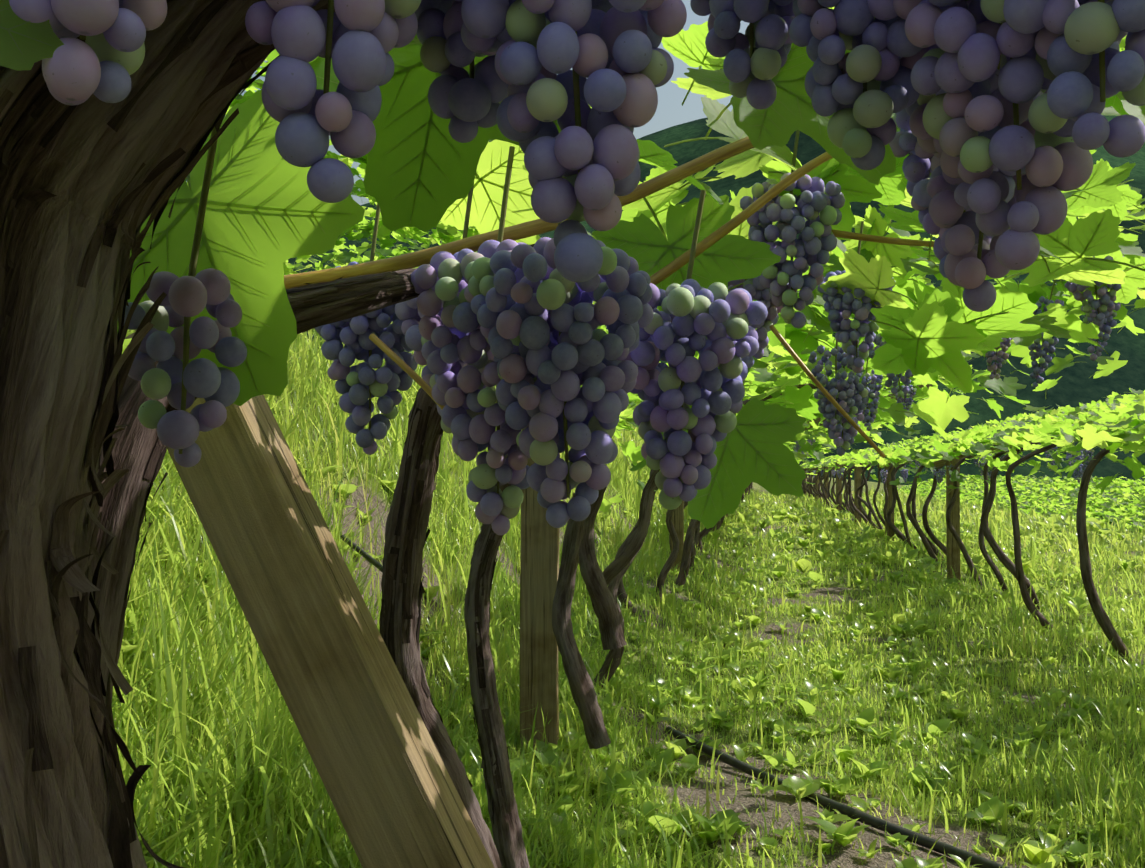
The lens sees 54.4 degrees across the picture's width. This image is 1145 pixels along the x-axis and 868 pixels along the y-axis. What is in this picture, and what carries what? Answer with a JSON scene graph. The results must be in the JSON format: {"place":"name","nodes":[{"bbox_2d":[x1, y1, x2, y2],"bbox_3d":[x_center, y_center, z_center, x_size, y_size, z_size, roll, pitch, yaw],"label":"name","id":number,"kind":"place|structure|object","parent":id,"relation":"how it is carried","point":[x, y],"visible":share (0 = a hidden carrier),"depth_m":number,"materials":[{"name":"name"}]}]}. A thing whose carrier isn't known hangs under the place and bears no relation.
{"place":"outdoors","nodes":[
{"label":"outdoors","id":0,"kind":"place"},
{"bbox_2d":[0,0,63,70],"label":"vine leaf","id":1,"kind":"object","parent":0,"point":[25,45],"visible":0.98,"depth_m":0.34,"materials":[{"name":"green plant"}]},
{"bbox_2d":[117,89,364,405],"bbox_3d":[-0.204,-0.111,0.587,0.168,0.193,0.102,-2,-2,38],"label":"vine leaf","id":2,"kind":"object","parent":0,"point":[268,213],"visible":0.44,"depth_m":0.60,"materials":[{"name":"green plant"}]},
{"bbox_2d":[85,244,533,704],"bbox_3d":[-0.132,-0.006,0.772,0.076,0.350,0.488,-1,-2,36],"label":"vine trunk","id":3,"kind":"object","parent":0,"point":[139,450],"visible":0.27,"depth_m":0.60,"materials":[{"name":"brown wood"}]},
{"bbox_2d":[185,59,639,431],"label":"vine leaves","id":4,"kind":"object","parent":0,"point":[442,232],"depth_m":10.86,"materials":[{"name":"green plant"}]},
{"bbox_2d":[186,0,749,204],"label":"sky","id":5,"kind":"structure","parent":0,"point":[670,112],"materials":[{"name":"grey"}]},
{"bbox_2d":[80,0,1105,497],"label":"grape stems","id":6,"kind":"object","parent":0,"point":[470,194],"visible":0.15,"depth_m":0.56,"materials":[{"name":"plant"}]},
{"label":"pergola row wires","id":7,"kind":"object","parent":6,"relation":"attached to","visible":0},
{"bbox_2d":[933,448,999,467],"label":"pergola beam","id":8,"kind":"structure","parent":7,"relation":"attached to","point":[942,463],"depth_m":10.29,"materials":[{"name":"brown wood"}]},
{"bbox_2d":[961,388,1144,494],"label":"vine leaves","id":9,"kind":"object","parent":7,"relation":"attached to","point":[1124,418],"visible":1,"depth_m":6.52,"materials":[{"name":"green plant"}]},
{"bbox_2d":[284,136,934,457],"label":"vine canes","id":10,"kind":"object","parent":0,"point":[411,260],"visible":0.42,"depth_m":0.92,"materials":[{"name":"brown plant"}]},
{"bbox_2d":[124,0,1144,534],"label":"grape bunches","id":11,"kind":"object","parent":10,"relation":"hanging from","point":[482,320],"visible":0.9,"depth_m":0.68,"materials":[{"name":"purple food"}]},
{"bbox_2d":[592,194,780,310],"bbox_3d":[0.093,-0.151,0.959,0.150,0.164,0.107,-1,-2,34],"label":"vine leaf","id":12,"kind":"object","parent":10,"relation":"attached to","point":[646,244],"visible":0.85,"depth_m":0.98,"materials":[{"name":"green plant"}]},
{"bbox_2d":[114,359,1144,867],"bbox_3d":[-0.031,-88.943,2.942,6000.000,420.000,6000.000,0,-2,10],"label":"ground","id":13,"kind":"structure","parent":0,"point":[846,857],"depth_m":4.18,"materials":[{"name":"green plant"}]},
{"bbox_2d":[0,0,335,867],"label":"vine trunk","id":14,"kind":"object","parent":13,"relation":"on","point":[90,186],"visible":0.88,"depth_m":0.41,"materials":[{"name":"brown wood"}]},
{"bbox_2d":[519,429,559,750],"bbox_3d":[-0.095,0.456,3.311,0.117,1.356,0.118,0,-2,2],"label":"post","id":15,"kind":"object","parent":13,"relation":"on","point":[539,574],"visible":0.44,"depth_m":3.25,"materials":[{"name":"brown wood"}]},
{"bbox_2d":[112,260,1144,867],"bbox_3d":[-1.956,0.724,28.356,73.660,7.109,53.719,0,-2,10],"label":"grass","id":16,"kind":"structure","parent":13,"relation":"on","point":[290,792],"depth_m":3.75,"materials":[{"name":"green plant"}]},
{"bbox_2d":[125,332,493,867],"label":"wooden post","id":17,"kind":"object","parent":16,"relation":"on","point":[393,794],"visible":0.79,"depth_m":1.24,"materials":[{"name":"brown wood"}]},
{"bbox_2d":[112,332,1144,867],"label":"weed leaves","id":18,"kind":"object","parent":13,"relation":"on","point":[848,832],"visible":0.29,"depth_m":4.11,"materials":[{"name":"green plant"}]},
{"bbox_2d":[341,535,1009,867],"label":"irrigation hose","id":19,"kind":"object","parent":13,"relation":"on","point":[891,828],"visible":0.69,"depth_m":3.17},
{"bbox_2d":[671,500,683,571],"bbox_3d":[0.807,0.598,8.557,0.107,1.370,0.108,0,-2,5],"label":"pergola post","id":20,"kind":"object","parent":13,"relation":"on","point":[678,518],"visible":0.23,"depth_m":8.50,"materials":[{"name":"brown wood"}]},
{"bbox_2d":[288,106,1144,508],"bbox_3d":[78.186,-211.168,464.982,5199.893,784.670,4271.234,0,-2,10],"label":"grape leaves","id":21,"kind":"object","parent":13,"relation":"on","point":[1076,386],"visible":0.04,"depth_m":916.71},
{"bbox_2d":[379,381,1137,867],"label":"vine trunks","id":22,"kind":"object","parent":13,"relation":"on","point":[405,541],"visible":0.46,"depth_m":2.21,"materials":[{"name":"brown plant"}]},
{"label":"pergola row wires","id":23,"kind":"object","parent":22,"relation":"on","visible":0},
{"bbox_2d":[804,384,932,430],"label":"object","id":24,"kind":"object","parent":23,"relation":"attached to","point":[818,420],"visible":0.04,"depth_m":8.43,"materials":[{"name":"green plant"}]},
{"bbox_2d":[795,440,827,464],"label":"grape leaves","id":25,"kind":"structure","parent":13,"relation":"on","point":[799,460],"depth_m":22.94,"materials":[{"name":"green plant"}]},
{"bbox_2d":[815,468,818,502],"bbox_3d":[7.879,1.720,35.834,0.107,1.440,0.107,1,-2,-30],"label":"pergola post","id":26,"kind":"object","parent":13,"relation":"on","point":[816,485],"visible":0.21,"depth_m":35.80,"materials":[{"name":"brown wood"}]},
{"bbox_2d":[824,464,828,505],"bbox_3d":[7.003,1.524,30.712,0.108,1.440,0.107,1,-2,-23],"label":"pergola post","id":27,"kind":"object","parent":13,"relation":"on","point":[827,481],"visible":0.25,"depth_m":30.68,"materials":[{"name":"brown wood"}]},
{"bbox_2d":[836,461,841,510],"bbox_3d":[6.127,1.343,25.589,0.108,1.440,0.107,1,-2,-16],"label":"pergola post","id":28,"kind":"object","parent":13,"relation":"on","point":[838,486],"visible":0.42,"depth_m":25.56,"materials":[{"name":"brown wood"}]},
{"bbox_2d":[786,381,919,484],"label":"vine leaves","id":29,"kind":"object","parent":13,"relation":"on","point":[824,439],"visible":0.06,"depth_m":10.94,"materials":[{"name":"green plant"}]},
{"bbox_2d":[309,34,561,231],"bbox_3d":[-0.072,-0.187,0.598,0.158,0.178,0.090,0,-2,4],"label":"vine leaf","id":30,"kind":"object","parent":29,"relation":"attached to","point":[421,168],"visible":0.23,"depth_m":0.57,"materials":[{"name":"green plant"}]},
{"bbox_2d":[9,0,1121,281],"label":"grape bunches","id":31,"kind":"object","parent":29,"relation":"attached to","point":[615,58],"visible":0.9,"depth_m":0.41,"materials":[{"name":"purple food"}]},
{"bbox_2d":[684,43,895,184],"bbox_3d":[0.132,-0.221,0.720,0.151,0.132,0.100,-1,-2,24],"label":"vine leaf","id":32,"kind":"object","parent":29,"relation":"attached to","point":[785,115],"visible":0.4,"depth_m":0.70,"materials":[{"name":"green plant"}]},
{"bbox_2d":[854,459,861,522],"bbox_3d":[5.250,1.173,20.466,0.108,1.440,0.107,0,-2,-9],"label":"pergola post","id":33,"kind":"object","parent":13,"relation":"on","point":[857,479],"visible":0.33,"depth_m":20.43,"materials":[{"name":"brown wood"}]},
{"bbox_2d":[885,463,894,542],"bbox_3d":[4.374,0.997,15.344,0.108,1.440,0.108,0,-2,-2],"label":"pergola post","id":34,"kind":"object","parent":13,"relation":"on","point":[889,531],"visible":0.27,"depth_m":15.30,"materials":[{"name":"brown wood"}]},
{"bbox_2d":[800,420,1002,480],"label":"roof vine leaves","id":35,"kind":"structure","parent":13,"relation":"on","point":[867,455],"depth_m":21.63,"materials":[{"name":"green plant"}]},
{"bbox_2d":[946,450,960,585],"bbox_3d":[3.497,0.865,10.220,0.108,1.440,0.108,0,-2,5],"label":"pergola post","id":36,"kind":"object","parent":13,"relation":"on","point":[953,553],"visible":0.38,"depth_m":10.18,"materials":[{"name":"brown wood"}]},
{"bbox_2d":[874,388,1137,493],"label":"vine leaves","id":37,"kind":"object","parent":13,"relation":"on","point":[928,454],"visible":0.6,"depth_m":10.82,"materials":[{"name":"green plant"}]},
{"bbox_2d":[897,474,1144,534],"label":"vine leaves","id":38,"kind":"object","parent":13,"relation":"on","point":[1060,496],"depth_m":34.42,"materials":[{"name":"green plant"}]},
{"bbox_2d":[122,7,1144,393],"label":"vine leaves","id":39,"kind":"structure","parent":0,"point":[942,329],"depth_m":1.33,"materials":[{"name":"green plant"}]},
{"bbox_2d":[314,108,998,455],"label":"grape bunches","id":40,"kind":"object","parent":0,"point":[769,287],"visible":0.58,"depth_m":1.17,"materials":[{"name":"purple food"}]},
{"bbox_2d":[661,380,806,528],"bbox_3d":[0.140,0.010,0.944,0.144,0.138,0.096,2,-3,-43],"label":"vine leaf","id":41,"kind":"object","parent":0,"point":[751,447],"visible":0.56,"depth_m":0.95,"materials":[{"name":"green plant"}]},
{"bbox_2d":[600,183,1144,511],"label":"vine leaves","id":42,"kind":"object","parent":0,"point":[937,409],"visible":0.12,"depth_m":3.60,"materials":[{"name":"green plant"}]},
{"bbox_2d":[794,256,1123,483],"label":"grape bunches","id":43,"kind":"object","parent":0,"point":[1106,300],"visible":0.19,"depth_m":2.43,"materials":[{"name":"purple food"}]}
]}

